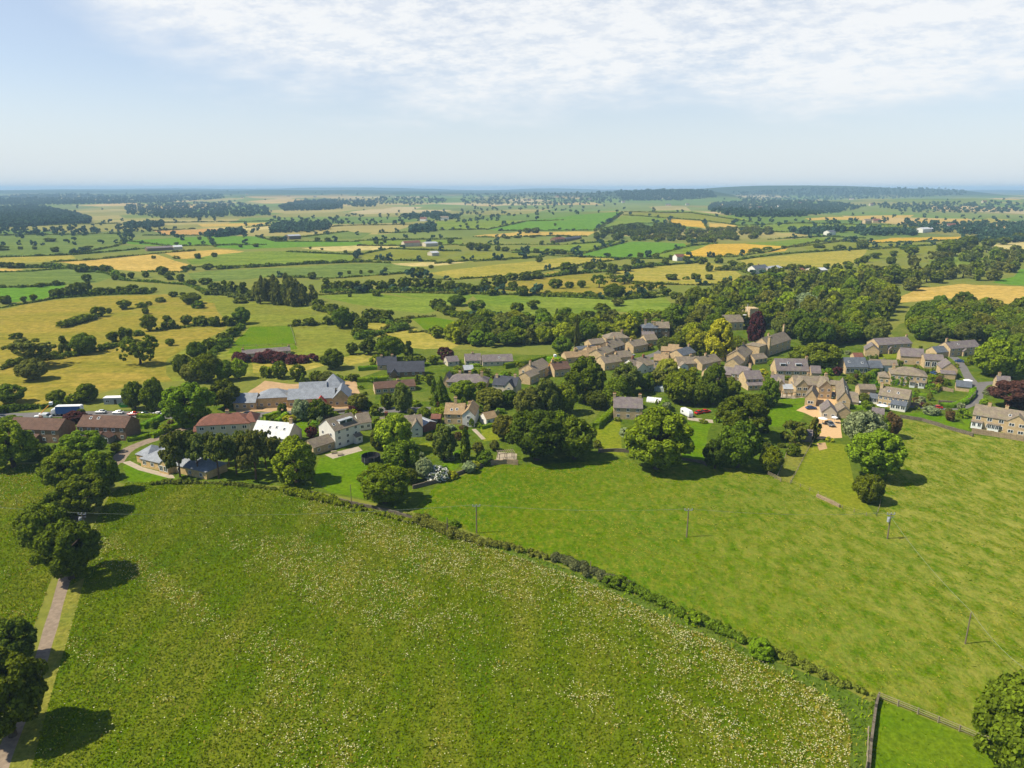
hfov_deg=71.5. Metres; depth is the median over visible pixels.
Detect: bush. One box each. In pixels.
[0,245,9,250]
[0,414,22,422]
[8,332,22,339]
[31,443,50,459]
[40,450,54,460]
[51,443,63,450]
[62,410,87,423]
[109,442,121,451]
[132,330,144,336]
[134,302,147,307]
[149,420,159,427]
[155,297,165,302]
[158,424,171,431]
[191,300,204,308]
[233,297,247,303]
[268,414,280,420]
[310,420,319,427]
[316,416,323,422]
[327,404,334,411]
[328,411,339,416]
[347,405,359,413]
[362,401,373,410]
[369,355,379,364]
[370,377,377,381]
[406,468,419,485]
[407,408,414,414]
[412,400,421,406]
[415,374,423,380]
[417,406,430,414]
[419,452,424,459]
[421,410,428,417]
[423,465,449,481]
[425,433,433,439]
[432,405,444,416]
[435,423,444,431]
[445,424,455,429]
[446,455,454,460]
[446,518,459,527]
[448,470,458,479]
[452,432,461,440]
[453,365,461,369]
[453,450,461,455]
[460,397,466,404]
[461,461,476,472]
[469,418,473,426]
[471,461,479,469]
[472,442,483,451]
[475,421,482,427]
[475,450,493,466]
[477,367,490,374]
[483,404,490,411]
[489,440,499,450]
[499,371,508,375]
[517,363,526,368]
[587,311,594,316]
[593,439,601,448]
[602,575,612,587]
[611,574,628,590]
[619,427,626,436]
[657,369,667,377]
[658,400,672,409]
[662,402,671,408]
[684,610,701,626]
[689,367,697,372]
[696,350,706,356]
[699,419,707,423]
[747,248,763,252]
[748,637,774,661]
[758,426,769,432]
[759,369,768,376]
[763,442,771,447]
[777,443,785,447]
[780,431,790,439]
[785,442,800,456]
[813,243,825,247]
[820,369,828,375]
[825,368,832,374]
[825,436,833,441]
[833,245,845,249]
[843,376,857,383]
[848,378,856,384]
[850,370,861,379]
[858,392,869,401]
[859,400,874,410]
[868,372,876,380]
[899,244,917,249]
[914,396,925,403]
[922,405,941,415]
[925,384,933,389]
[927,391,932,399]
[935,376,943,382]
[942,378,951,385]
[956,408,970,418]
[979,398,990,404]
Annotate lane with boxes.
[638,350,660,361]
[950,357,979,384]
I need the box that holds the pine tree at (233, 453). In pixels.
[226,434,245,473]
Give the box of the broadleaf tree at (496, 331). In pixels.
[490,328,505,341]
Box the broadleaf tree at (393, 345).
[373,335,404,355]
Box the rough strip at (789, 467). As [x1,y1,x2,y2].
[778,441,811,482]
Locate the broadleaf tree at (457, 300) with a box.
[447,295,465,305]
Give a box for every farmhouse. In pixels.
[401,240,420,246]
[550,237,564,242]
[672,254,684,260]
[748,263,767,273]
[823,230,835,234]
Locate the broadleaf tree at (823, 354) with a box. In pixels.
[801,342,841,366]
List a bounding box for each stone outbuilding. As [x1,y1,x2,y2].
[573,345,595,350]
[725,355,746,366]
[830,380,846,389]
[834,401,850,417]
[850,353,863,356]
[855,384,876,393]
[871,407,884,416]
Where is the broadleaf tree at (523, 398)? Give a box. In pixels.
[513,386,541,411]
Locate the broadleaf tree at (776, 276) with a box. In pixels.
[766,272,783,280]
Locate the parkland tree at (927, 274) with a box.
[921,269,936,281]
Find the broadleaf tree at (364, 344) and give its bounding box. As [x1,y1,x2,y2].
[358,337,375,354]
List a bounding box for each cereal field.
[0,233,130,245]
[0,245,149,255]
[0,269,110,286]
[188,263,424,281]
[307,231,369,238]
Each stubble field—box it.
[209,226,268,229]
[304,245,395,250]
[394,262,463,265]
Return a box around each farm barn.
[145,246,172,250]
[172,245,182,249]
[285,234,300,239]
[421,241,437,246]
[427,251,438,255]
[565,236,581,241]
[806,267,827,273]
[917,227,933,232]
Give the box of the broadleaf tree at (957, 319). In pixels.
[950,317,965,322]
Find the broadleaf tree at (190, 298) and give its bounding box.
[180,292,201,303]
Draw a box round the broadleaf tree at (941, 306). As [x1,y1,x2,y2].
[937,303,953,309]
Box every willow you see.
[534,332,551,343]
[655,358,678,375]
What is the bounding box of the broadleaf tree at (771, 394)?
[758,378,779,405]
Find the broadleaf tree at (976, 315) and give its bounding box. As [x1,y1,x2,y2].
[972,313,983,317]
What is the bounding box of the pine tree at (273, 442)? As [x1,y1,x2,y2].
[266,436,281,460]
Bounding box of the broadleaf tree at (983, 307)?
[969,302,992,315]
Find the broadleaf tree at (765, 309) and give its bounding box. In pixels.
[756,302,779,325]
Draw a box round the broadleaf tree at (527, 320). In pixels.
[521,316,533,329]
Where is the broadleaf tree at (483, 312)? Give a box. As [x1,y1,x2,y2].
[475,308,490,317]
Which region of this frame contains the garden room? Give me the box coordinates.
[749,353,767,363]
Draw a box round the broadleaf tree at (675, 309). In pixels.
[661,303,688,326]
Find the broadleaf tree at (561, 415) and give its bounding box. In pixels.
[554,410,567,449]
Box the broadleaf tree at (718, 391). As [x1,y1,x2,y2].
[701,363,728,403]
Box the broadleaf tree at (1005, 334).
[991,329,1011,340]
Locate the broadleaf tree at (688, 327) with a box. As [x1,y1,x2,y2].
[681,322,704,336]
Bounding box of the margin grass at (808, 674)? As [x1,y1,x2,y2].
[375,510,874,767]
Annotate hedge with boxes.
[0,232,122,235]
[0,245,168,257]
[0,267,207,290]
[0,290,154,307]
[0,400,62,412]
[1,282,64,287]
[49,220,276,224]
[49,252,154,261]
[79,244,118,252]
[126,432,151,441]
[128,240,266,245]
[136,413,159,417]
[140,414,164,428]
[141,264,190,272]
[144,234,203,235]
[149,421,197,438]
[153,227,195,230]
[155,249,195,253]
[183,281,317,294]
[184,423,196,428]
[186,260,390,266]
[231,349,318,364]
[255,235,358,241]
[262,411,280,419]
[266,271,404,278]
[274,412,289,421]
[284,230,347,238]
[286,247,460,254]
[287,321,334,326]
[317,290,352,294]
[323,310,373,337]
[330,223,436,226]
[336,374,359,379]
[357,243,463,245]
[357,375,388,382]
[358,237,461,240]
[358,365,377,370]
[368,258,435,261]
[374,314,435,335]
[378,230,433,232]
[381,290,512,294]
[407,329,464,344]
[410,278,461,279]
[411,513,548,559]
[434,254,552,263]
[437,228,485,229]
[459,240,611,245]
[459,256,627,278]
[468,363,479,366]
[473,235,587,237]
[473,255,544,261]
[480,292,547,295]
[480,422,491,428]
[486,219,563,229]
[498,229,594,230]
[503,355,546,368]
[511,240,614,252]
[545,356,561,361]
[550,551,630,583]
[552,255,668,258]
[555,295,666,299]
[583,240,627,253]
[592,406,612,429]
[594,212,623,230]
[604,222,669,227]
[610,280,714,285]
[619,260,707,266]
[621,580,752,643]
[623,214,736,224]
[624,211,751,221]
[651,242,717,255]
[690,239,863,257]
[736,244,932,259]
[737,222,908,225]
[737,269,762,275]
[760,644,880,699]
[764,227,916,231]
[767,235,865,239]
[793,239,869,246]
[840,239,957,242]
[850,404,880,410]
[864,367,884,374]
[868,244,935,249]
[869,380,877,385]
[917,392,930,397]
[939,386,976,407]
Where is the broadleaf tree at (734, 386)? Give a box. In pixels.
[726,376,741,396]
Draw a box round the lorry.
[51,404,83,415]
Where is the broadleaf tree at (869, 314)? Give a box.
[861,309,874,319]
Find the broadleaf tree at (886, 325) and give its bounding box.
[866,317,892,335]
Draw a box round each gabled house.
[518,358,549,384]
[550,359,570,376]
[624,355,653,373]
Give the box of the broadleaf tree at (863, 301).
[851,296,872,307]
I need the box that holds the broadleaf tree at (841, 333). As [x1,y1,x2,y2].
[825,323,847,343]
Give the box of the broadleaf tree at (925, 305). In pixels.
[915,300,937,311]
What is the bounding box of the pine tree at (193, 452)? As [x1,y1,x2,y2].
[182,432,204,466]
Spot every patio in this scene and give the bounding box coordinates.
[124,461,174,477]
[325,447,361,458]
[496,452,516,459]
[781,393,803,398]
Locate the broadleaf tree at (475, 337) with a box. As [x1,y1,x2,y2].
[467,330,486,344]
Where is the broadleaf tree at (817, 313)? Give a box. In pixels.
[809,310,829,317]
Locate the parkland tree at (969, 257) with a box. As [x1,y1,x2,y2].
[965,254,975,261]
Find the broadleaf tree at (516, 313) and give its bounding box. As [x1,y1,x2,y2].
[507,310,525,316]
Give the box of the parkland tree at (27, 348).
[0,338,62,358]
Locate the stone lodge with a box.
[992,372,1010,386]
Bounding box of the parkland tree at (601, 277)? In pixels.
[591,274,607,287]
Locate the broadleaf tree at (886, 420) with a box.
[882,416,891,442]
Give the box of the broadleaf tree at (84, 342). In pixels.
[68,332,96,353]
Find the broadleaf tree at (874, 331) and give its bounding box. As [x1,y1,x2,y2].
[862,324,884,340]
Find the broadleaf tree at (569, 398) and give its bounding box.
[557,381,578,412]
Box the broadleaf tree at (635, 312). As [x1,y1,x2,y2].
[627,310,642,318]
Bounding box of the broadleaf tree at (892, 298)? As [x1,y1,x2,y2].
[875,288,898,308]
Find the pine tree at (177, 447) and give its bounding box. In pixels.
[160,431,187,477]
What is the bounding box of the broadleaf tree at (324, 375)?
[317,371,333,380]
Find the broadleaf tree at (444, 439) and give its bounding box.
[432,426,456,459]
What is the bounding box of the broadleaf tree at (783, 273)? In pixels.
[778,271,787,281]
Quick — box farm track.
[0,463,118,767]
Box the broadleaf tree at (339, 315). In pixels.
[330,307,351,327]
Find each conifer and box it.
[299,373,306,381]
[414,374,420,384]
[429,376,451,406]
[430,376,436,393]
[669,312,675,336]
[684,296,693,312]
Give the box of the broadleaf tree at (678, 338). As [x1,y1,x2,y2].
[670,331,687,347]
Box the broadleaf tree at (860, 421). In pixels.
[841,410,887,441]
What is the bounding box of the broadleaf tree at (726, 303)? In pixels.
[715,296,736,311]
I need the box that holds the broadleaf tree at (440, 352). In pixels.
[437,347,453,360]
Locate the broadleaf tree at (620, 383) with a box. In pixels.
[602,376,634,407]
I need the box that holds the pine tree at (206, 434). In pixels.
[201,431,213,449]
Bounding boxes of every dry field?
[359,249,459,260]
[443,252,547,261]
[625,213,731,221]
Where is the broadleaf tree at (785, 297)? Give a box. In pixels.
[778,292,798,308]
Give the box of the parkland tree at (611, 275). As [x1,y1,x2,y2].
[606,272,617,279]
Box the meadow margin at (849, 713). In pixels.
[840,700,875,767]
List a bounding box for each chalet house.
[376,353,396,369]
[387,361,424,377]
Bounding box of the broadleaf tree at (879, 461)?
[844,428,908,477]
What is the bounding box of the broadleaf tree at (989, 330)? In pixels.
[977,324,997,341]
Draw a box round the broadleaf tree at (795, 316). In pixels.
[788,308,810,325]
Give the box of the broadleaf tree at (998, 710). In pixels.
[971,669,1023,767]
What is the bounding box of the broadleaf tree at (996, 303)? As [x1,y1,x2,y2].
[987,299,1004,307]
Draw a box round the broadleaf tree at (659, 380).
[649,370,665,386]
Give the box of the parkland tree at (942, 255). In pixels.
[924,251,948,259]
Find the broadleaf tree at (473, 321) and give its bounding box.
[468,317,483,327]
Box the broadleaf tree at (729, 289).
[723,287,734,293]
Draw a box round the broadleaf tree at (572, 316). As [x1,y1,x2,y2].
[569,313,579,322]
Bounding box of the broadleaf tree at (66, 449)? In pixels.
[54,446,77,471]
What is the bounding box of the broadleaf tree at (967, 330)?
[953,321,982,339]
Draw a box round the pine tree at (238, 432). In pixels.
[232,430,249,450]
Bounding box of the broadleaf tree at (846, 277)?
[841,274,857,282]
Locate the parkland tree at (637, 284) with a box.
[629,281,646,289]
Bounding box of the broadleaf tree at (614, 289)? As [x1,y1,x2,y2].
[603,283,625,296]
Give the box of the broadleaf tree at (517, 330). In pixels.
[511,326,527,343]
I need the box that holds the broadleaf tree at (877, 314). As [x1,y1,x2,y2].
[867,312,882,318]
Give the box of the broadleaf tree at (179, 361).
[172,354,190,374]
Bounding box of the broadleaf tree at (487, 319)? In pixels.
[483,316,495,325]
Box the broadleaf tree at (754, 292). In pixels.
[745,286,758,299]
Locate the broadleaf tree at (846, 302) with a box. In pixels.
[842,299,851,305]
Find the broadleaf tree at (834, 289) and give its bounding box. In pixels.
[828,287,843,298]
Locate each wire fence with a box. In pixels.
[790,439,813,481]
[791,480,874,515]
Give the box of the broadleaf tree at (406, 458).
[382,440,419,468]
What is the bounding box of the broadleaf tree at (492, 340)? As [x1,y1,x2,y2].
[481,332,497,346]
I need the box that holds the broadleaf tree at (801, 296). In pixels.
[795,292,817,307]
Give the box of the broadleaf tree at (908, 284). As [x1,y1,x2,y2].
[902,277,921,289]
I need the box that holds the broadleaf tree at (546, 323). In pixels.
[534,321,555,328]
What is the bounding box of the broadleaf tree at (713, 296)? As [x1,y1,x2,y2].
[709,293,718,299]
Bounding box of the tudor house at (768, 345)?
[745,324,791,356]
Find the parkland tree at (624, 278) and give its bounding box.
[616,274,633,283]
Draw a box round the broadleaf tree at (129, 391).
[120,381,141,408]
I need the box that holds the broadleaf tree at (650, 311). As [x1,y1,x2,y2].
[641,309,656,318]
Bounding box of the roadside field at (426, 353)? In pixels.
[343,348,524,363]
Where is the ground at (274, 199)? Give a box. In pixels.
[0,185,1023,766]
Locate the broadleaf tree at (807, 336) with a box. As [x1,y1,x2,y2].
[793,317,820,344]
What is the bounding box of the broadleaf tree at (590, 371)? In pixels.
[564,355,606,402]
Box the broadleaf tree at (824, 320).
[818,317,833,323]
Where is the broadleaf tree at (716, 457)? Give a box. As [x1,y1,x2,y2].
[702,438,727,468]
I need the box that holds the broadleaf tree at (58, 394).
[45,389,65,401]
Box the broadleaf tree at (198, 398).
[158,381,216,423]
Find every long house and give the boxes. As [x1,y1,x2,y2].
[867,334,912,353]
[925,338,978,356]
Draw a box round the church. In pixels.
[722,306,758,329]
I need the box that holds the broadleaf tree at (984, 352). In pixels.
[972,337,1019,376]
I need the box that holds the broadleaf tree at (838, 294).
[824,290,843,300]
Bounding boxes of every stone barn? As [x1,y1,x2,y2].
[625,338,647,352]
[896,347,923,364]
[920,354,943,368]
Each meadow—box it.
[0,463,73,678]
[0,464,850,767]
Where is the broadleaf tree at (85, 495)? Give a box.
[54,473,111,515]
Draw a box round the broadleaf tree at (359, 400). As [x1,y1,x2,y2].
[347,393,368,409]
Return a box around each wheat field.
[155,229,216,234]
[477,231,593,236]
[667,219,706,227]
[709,223,735,227]
[805,215,913,219]
[869,237,959,242]
[917,218,967,221]
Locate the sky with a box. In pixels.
[0,0,1023,189]
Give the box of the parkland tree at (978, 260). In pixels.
[976,258,990,265]
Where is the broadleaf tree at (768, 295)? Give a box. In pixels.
[760,289,774,302]
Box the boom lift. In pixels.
[34,401,52,417]
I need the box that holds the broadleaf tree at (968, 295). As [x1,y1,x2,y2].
[951,291,977,300]
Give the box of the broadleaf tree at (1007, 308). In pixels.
[994,305,1016,315]
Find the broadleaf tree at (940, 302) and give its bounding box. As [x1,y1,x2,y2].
[935,300,953,308]
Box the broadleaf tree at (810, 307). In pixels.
[801,302,818,317]
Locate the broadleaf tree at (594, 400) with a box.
[585,388,606,408]
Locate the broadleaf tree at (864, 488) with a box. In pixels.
[851,473,885,502]
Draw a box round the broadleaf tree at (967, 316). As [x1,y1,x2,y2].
[949,312,974,320]
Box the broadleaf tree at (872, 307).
[863,303,881,315]
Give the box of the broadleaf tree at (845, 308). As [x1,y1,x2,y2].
[839,306,850,313]
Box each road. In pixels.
[0,407,430,418]
[832,381,992,409]
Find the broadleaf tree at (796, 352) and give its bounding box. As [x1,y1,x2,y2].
[787,345,809,362]
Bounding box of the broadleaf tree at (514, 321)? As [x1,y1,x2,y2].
[509,316,526,328]
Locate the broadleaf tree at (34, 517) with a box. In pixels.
[11,502,69,551]
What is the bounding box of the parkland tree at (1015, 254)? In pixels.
[1006,251,1018,257]
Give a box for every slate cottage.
[613,392,642,418]
[724,363,751,379]
[738,370,762,390]
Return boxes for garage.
[422,417,435,431]
[809,365,821,375]
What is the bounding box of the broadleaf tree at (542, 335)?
[533,325,552,343]
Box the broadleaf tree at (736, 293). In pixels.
[727,291,742,301]
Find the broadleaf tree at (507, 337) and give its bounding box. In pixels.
[497,330,519,344]
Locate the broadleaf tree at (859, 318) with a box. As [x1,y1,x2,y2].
[846,310,867,339]
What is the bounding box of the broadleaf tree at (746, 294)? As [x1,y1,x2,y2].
[738,289,752,300]
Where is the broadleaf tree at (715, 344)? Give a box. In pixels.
[704,318,735,357]
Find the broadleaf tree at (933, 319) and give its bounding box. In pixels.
[918,316,939,330]
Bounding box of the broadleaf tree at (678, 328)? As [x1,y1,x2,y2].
[674,322,689,332]
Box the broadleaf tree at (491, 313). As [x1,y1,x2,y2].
[487,310,496,317]
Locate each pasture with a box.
[0,294,226,411]
[166,311,361,380]
[167,294,315,323]
[187,251,359,265]
[293,326,356,349]
[319,293,434,313]
[361,240,462,244]
[388,291,471,306]
[412,317,455,329]
[413,419,1023,738]
[435,220,515,229]
[464,294,670,316]
[485,219,604,230]
[516,242,615,252]
[606,216,665,226]
[655,210,748,220]
[738,223,887,232]
[740,250,865,266]
[745,237,831,245]
[773,226,901,232]
[800,241,935,250]
[866,247,935,261]
[928,256,969,266]
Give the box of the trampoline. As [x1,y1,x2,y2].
[361,452,380,463]
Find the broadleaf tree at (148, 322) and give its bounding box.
[139,314,157,330]
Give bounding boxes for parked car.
[94,409,106,413]
[111,410,123,413]
[127,411,138,415]
[694,410,703,414]
[805,405,816,409]
[825,420,835,426]
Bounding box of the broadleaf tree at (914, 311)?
[905,305,923,320]
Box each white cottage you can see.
[354,412,371,430]
[380,411,422,436]
[444,396,479,426]
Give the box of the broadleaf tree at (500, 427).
[491,414,512,439]
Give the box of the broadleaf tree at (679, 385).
[662,368,700,402]
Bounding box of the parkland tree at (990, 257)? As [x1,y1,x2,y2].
[984,255,994,259]
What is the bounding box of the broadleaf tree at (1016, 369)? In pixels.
[1004,345,1023,377]
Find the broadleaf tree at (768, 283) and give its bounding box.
[762,278,776,290]
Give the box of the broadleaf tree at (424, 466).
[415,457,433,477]
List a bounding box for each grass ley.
[0,285,65,301]
[126,236,265,245]
[206,237,362,248]
[524,212,618,220]
[583,242,685,257]
[992,269,1023,285]
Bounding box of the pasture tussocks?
[472,425,1023,766]
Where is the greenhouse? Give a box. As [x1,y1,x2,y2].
[654,385,663,391]
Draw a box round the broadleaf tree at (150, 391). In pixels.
[138,377,163,410]
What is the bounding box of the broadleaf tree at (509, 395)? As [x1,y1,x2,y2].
[501,390,516,405]
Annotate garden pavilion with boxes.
[955,380,971,391]
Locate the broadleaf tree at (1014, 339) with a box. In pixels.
[1006,333,1023,345]
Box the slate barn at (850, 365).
[837,357,898,373]
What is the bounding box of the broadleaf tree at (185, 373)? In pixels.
[179,362,198,381]
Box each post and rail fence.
[865,726,869,767]
[879,692,988,739]
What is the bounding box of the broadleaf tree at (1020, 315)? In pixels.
[1016,311,1023,320]
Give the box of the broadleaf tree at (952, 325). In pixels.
[947,322,960,338]
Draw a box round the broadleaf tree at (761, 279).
[757,274,774,286]
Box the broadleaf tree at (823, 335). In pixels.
[813,321,835,342]
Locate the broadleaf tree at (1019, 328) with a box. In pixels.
[1011,324,1023,340]
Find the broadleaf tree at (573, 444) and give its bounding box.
[556,414,596,459]
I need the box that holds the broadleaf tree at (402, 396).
[391,381,412,411]
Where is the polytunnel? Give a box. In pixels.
[646,396,661,402]
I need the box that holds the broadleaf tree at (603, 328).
[595,322,609,337]
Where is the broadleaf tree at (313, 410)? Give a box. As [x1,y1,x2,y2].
[307,398,328,417]
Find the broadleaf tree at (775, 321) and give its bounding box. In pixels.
[771,315,788,329]
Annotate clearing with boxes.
[891,323,916,341]
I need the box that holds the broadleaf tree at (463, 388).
[449,380,476,397]
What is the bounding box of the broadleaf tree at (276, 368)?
[270,361,287,377]
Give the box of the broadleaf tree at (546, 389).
[532,377,559,410]
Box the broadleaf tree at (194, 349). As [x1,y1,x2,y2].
[186,341,206,357]
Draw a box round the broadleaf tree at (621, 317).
[614,314,625,323]
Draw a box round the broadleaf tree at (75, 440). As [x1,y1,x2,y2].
[55,430,106,455]
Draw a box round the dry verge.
[9,578,83,767]
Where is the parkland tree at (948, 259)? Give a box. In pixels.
[940,257,954,263]
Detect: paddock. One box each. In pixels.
[229,345,297,352]
[232,326,294,346]
[791,441,875,515]
[871,700,997,767]
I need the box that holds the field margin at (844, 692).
[377,510,869,708]
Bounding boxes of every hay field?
[0,255,74,262]
[253,362,323,372]
[343,353,374,365]
[368,323,457,348]
[432,257,613,278]
[489,271,665,294]
[611,262,741,284]
[958,218,1011,222]
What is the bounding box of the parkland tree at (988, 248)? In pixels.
[983,245,993,251]
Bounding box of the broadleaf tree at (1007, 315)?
[995,311,1016,319]
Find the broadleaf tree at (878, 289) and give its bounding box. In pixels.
[872,286,882,293]
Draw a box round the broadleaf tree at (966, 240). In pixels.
[956,235,979,248]
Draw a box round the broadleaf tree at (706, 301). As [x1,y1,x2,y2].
[695,297,716,319]
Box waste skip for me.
[118,403,127,407]
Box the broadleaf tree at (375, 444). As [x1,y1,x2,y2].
[370,427,382,449]
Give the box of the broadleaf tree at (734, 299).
[729,294,739,310]
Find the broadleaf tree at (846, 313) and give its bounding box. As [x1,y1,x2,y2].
[838,307,857,322]
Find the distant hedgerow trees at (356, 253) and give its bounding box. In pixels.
[0,190,1022,316]
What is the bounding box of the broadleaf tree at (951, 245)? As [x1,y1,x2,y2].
[936,239,961,252]
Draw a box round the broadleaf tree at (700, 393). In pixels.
[688,381,708,405]
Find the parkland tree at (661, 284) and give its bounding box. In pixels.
[654,281,666,289]
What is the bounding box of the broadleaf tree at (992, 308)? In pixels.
[973,301,995,312]
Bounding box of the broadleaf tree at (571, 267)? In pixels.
[560,262,578,271]
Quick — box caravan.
[680,407,692,417]
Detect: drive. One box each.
[113,427,190,462]
[797,390,841,438]
[817,442,826,449]
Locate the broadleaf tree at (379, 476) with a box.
[356,462,410,503]
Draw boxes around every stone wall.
[312,491,439,531]
[412,460,489,488]
[490,459,517,464]
[598,448,628,452]
[681,457,706,465]
[816,494,840,506]
[867,392,921,406]
[867,694,879,767]
[900,415,973,436]
[933,387,953,391]
[938,391,976,403]
[972,428,1023,440]
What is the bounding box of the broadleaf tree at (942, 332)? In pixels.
[929,323,952,342]
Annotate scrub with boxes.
[0,350,59,369]
[53,336,132,358]
[55,313,99,327]
[150,478,280,489]
[155,320,244,329]
[205,323,245,359]
[280,484,419,523]
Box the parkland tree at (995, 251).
[989,249,1001,255]
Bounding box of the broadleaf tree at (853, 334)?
[838,321,862,341]
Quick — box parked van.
[38,412,52,417]
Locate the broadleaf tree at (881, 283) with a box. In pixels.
[869,279,888,288]
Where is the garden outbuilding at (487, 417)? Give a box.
[479,410,496,423]
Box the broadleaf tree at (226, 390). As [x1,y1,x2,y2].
[209,378,239,408]
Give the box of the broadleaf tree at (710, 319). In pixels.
[701,312,724,339]
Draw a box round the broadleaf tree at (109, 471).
[82,452,119,486]
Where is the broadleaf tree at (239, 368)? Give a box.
[229,358,247,378]
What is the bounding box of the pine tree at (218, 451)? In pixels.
[202,432,229,478]
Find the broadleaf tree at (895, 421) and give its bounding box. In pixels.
[885,411,902,433]
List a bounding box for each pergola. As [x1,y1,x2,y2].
[497,449,514,459]
[782,390,796,396]
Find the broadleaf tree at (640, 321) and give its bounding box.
[629,315,644,332]
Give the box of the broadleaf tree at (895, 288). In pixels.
[882,283,901,304]
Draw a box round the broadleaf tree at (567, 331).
[551,322,574,339]
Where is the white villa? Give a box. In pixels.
[305,412,362,454]
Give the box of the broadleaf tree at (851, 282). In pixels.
[841,278,861,295]
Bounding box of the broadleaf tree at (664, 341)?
[656,336,674,350]
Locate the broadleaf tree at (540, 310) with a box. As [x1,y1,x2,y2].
[535,308,551,316]
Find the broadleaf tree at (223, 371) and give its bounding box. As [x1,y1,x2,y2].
[214,359,234,378]
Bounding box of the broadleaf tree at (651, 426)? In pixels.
[623,406,694,469]
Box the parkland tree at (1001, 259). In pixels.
[991,255,1005,261]
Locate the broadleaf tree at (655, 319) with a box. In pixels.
[648,318,665,322]
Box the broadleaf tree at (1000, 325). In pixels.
[994,321,1010,331]
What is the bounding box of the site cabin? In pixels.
[103,395,122,404]
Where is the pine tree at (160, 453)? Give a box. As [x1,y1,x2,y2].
[157,433,171,459]
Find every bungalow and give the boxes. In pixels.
[135,445,227,479]
[241,345,290,356]
[373,378,415,394]
[443,370,489,387]
[444,355,458,365]
[464,352,481,364]
[481,354,512,365]
[770,356,809,375]
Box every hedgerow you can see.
[13,263,125,279]
[49,288,150,296]
[203,290,252,300]
[216,259,371,269]
[311,304,381,322]
[319,286,463,293]
[353,318,410,339]
[432,303,467,318]
[456,284,514,294]
[518,261,661,280]
[541,291,659,299]
[714,265,811,270]
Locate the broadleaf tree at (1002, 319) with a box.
[996,317,1010,329]
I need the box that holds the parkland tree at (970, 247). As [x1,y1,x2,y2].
[966,244,975,249]
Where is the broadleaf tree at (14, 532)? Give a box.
[11,521,35,541]
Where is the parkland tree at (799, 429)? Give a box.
[782,420,809,443]
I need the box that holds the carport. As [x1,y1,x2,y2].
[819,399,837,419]
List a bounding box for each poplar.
[254,281,265,303]
[262,277,269,301]
[269,274,275,282]
[274,280,279,295]
[279,283,286,304]
[282,272,287,282]
[285,279,289,287]
[460,426,470,463]
[574,314,579,346]
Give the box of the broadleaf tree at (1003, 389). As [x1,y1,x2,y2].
[986,380,1023,409]
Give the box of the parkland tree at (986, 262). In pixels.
[983,259,996,270]
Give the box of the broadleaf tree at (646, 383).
[639,372,654,390]
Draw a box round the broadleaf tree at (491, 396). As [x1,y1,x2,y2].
[475,387,504,406]
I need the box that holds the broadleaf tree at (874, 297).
[870,294,887,303]
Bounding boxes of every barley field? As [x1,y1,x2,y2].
[0,268,22,270]
[63,254,192,271]
[166,249,243,258]
[198,222,271,226]
[684,244,787,256]
[900,284,1023,303]
[992,242,1023,248]
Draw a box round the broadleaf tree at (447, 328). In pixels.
[443,321,459,337]
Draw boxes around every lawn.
[123,465,176,481]
[293,420,307,434]
[313,451,392,497]
[358,388,375,402]
[412,392,432,401]
[417,442,432,451]
[443,460,460,470]
[480,427,498,440]
[572,407,602,423]
[596,420,626,456]
[681,422,711,461]
[762,404,803,426]
[779,398,804,404]
[878,353,896,358]
[903,412,968,430]
[961,417,970,426]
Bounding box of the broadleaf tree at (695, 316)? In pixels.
[684,310,707,323]
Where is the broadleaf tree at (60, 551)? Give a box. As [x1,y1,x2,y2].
[29,518,100,579]
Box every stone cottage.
[561,348,591,362]
[582,345,600,350]
[584,338,604,345]
[588,342,614,358]
[593,336,625,350]
[595,351,621,370]
[602,329,629,342]
[613,347,632,361]
[640,334,657,344]
[653,352,668,366]
[661,344,682,353]
[669,343,695,358]
[674,353,698,370]
[693,352,721,370]
[719,349,727,360]
[726,342,752,365]
[770,371,784,382]
[863,342,879,356]
[936,358,957,379]
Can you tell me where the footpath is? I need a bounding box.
[472,429,484,438]
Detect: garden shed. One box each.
[430,414,441,423]
[462,365,473,373]
[802,429,812,441]
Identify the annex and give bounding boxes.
[233,393,259,409]
[804,385,818,406]
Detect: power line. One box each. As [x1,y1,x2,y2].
[104,505,468,514]
[483,505,667,510]
[891,517,970,610]
[971,611,1023,667]
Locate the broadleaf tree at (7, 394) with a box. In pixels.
[0,383,26,403]
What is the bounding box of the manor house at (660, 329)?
[640,319,669,337]
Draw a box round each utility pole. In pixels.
[78,512,85,520]
[472,504,479,532]
[684,508,692,536]
[887,512,894,538]
[964,612,971,643]
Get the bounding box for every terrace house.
[8,415,75,442]
[76,415,140,443]
[193,409,260,436]
[869,382,912,411]
[970,402,1023,435]
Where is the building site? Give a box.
[236,381,359,412]
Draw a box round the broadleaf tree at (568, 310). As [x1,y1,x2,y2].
[556,307,572,315]
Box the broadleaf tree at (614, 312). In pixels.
[607,309,618,317]
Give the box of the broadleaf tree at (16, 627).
[0,616,37,669]
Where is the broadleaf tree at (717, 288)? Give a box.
[711,283,724,294]
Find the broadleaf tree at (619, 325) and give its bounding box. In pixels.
[614,320,626,334]
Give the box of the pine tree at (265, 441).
[259,429,270,468]
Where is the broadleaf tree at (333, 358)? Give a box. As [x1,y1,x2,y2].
[320,348,343,368]
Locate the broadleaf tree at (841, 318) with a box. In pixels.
[837,314,844,321]
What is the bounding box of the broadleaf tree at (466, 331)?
[458,325,472,342]
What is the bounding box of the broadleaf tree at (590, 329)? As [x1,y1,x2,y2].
[579,319,597,340]
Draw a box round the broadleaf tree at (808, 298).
[799,294,820,307]
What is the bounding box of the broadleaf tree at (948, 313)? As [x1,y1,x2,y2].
[940,308,955,320]
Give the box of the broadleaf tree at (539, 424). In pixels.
[505,408,566,460]
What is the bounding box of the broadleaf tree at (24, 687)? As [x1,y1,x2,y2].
[0,646,48,738]
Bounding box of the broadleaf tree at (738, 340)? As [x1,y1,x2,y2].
[733,335,746,348]

